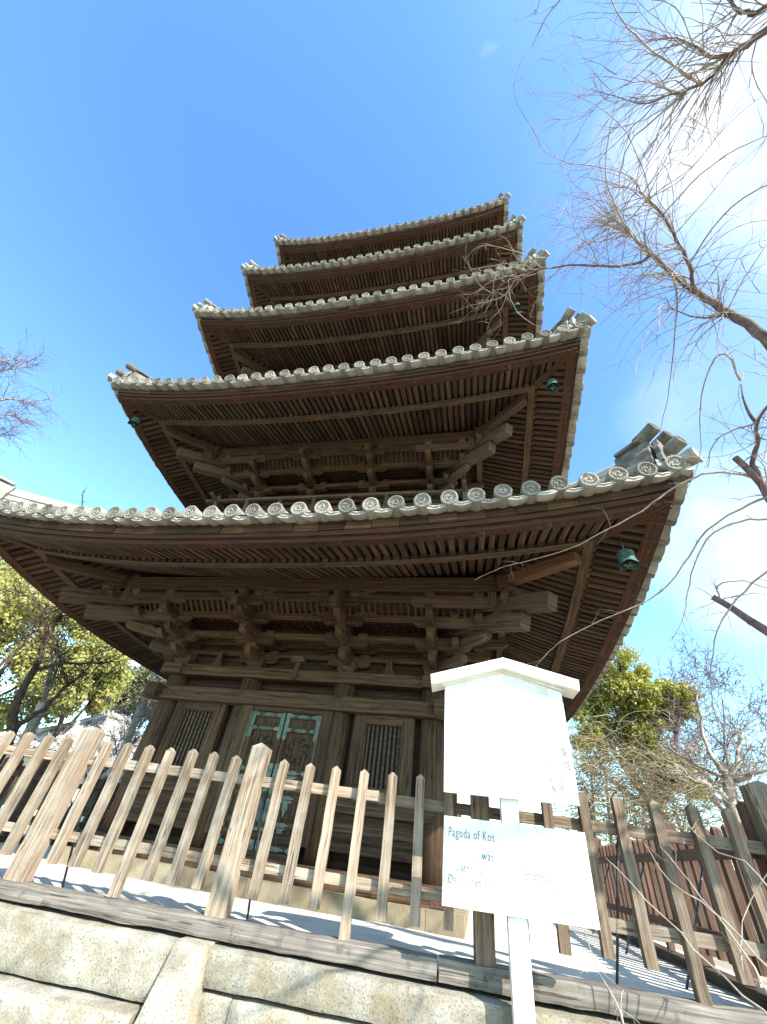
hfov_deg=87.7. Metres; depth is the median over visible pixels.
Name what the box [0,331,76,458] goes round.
bare tree
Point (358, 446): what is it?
pagoda
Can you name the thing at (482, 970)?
picket fence
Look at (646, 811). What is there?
bare tree
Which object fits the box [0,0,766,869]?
sky
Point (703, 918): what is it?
picket fence
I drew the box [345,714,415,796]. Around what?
lattice window
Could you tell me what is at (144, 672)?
evergreen tree
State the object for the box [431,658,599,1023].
notice board
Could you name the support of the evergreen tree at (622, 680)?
on the ground at (722, 964)
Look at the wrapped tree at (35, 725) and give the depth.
10.61 m
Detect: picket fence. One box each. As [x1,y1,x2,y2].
[0,726,766,1023]
[0,757,119,845]
[592,801,766,1009]
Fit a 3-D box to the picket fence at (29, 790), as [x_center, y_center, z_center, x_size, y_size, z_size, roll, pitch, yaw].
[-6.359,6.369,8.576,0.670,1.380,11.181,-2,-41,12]
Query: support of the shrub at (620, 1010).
on the ground at (722, 964)
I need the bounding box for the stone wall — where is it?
[0,899,654,1023]
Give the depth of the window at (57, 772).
26.33 m
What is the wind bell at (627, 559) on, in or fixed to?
hanging from the pagoda
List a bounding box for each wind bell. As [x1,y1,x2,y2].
[127,413,142,428]
[512,302,520,313]
[547,375,558,393]
[616,536,638,570]
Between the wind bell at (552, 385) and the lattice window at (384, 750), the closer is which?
the lattice window at (384, 750)
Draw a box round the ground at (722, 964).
[7,815,766,1023]
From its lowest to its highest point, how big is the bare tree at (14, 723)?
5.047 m
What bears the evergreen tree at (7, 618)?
on the ground at (722, 964)
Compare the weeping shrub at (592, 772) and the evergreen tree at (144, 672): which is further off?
the evergreen tree at (144, 672)
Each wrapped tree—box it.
[0,626,82,809]
[107,671,165,778]
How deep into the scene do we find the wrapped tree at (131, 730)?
14.60 m
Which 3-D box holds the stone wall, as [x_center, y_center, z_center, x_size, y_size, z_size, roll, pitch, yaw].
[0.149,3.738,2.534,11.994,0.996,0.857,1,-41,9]
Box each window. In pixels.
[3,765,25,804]
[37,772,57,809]
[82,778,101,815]
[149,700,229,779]
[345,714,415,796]
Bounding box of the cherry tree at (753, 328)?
[449,0,766,814]
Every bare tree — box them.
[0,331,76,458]
[0,560,151,765]
[42,670,166,830]
[56,699,156,809]
[576,632,766,809]
[594,770,719,842]
[636,705,766,815]
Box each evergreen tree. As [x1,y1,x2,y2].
[0,557,71,731]
[14,618,133,736]
[107,665,166,729]
[569,643,708,827]
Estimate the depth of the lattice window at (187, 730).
6.78 m
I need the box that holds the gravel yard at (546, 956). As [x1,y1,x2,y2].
[0,843,766,1011]
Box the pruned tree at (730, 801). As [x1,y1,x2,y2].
[635,669,766,821]
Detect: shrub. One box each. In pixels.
[493,689,738,845]
[553,721,761,866]
[582,806,766,1023]
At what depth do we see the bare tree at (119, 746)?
17.77 m
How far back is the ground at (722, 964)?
5.46 m
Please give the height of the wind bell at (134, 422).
0.449 m
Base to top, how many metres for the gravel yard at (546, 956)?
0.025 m
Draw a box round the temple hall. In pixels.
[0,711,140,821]
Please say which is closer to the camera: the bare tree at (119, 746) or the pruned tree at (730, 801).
the pruned tree at (730, 801)
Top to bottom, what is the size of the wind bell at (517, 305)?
0.449 m
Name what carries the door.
in the pagoda
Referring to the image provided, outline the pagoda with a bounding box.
[0,192,703,939]
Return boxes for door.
[204,704,333,861]
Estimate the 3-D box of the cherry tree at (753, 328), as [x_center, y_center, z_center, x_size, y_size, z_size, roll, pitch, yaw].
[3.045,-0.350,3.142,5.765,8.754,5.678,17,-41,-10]
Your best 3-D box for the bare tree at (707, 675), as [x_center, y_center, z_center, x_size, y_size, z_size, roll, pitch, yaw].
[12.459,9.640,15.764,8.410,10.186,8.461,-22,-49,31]

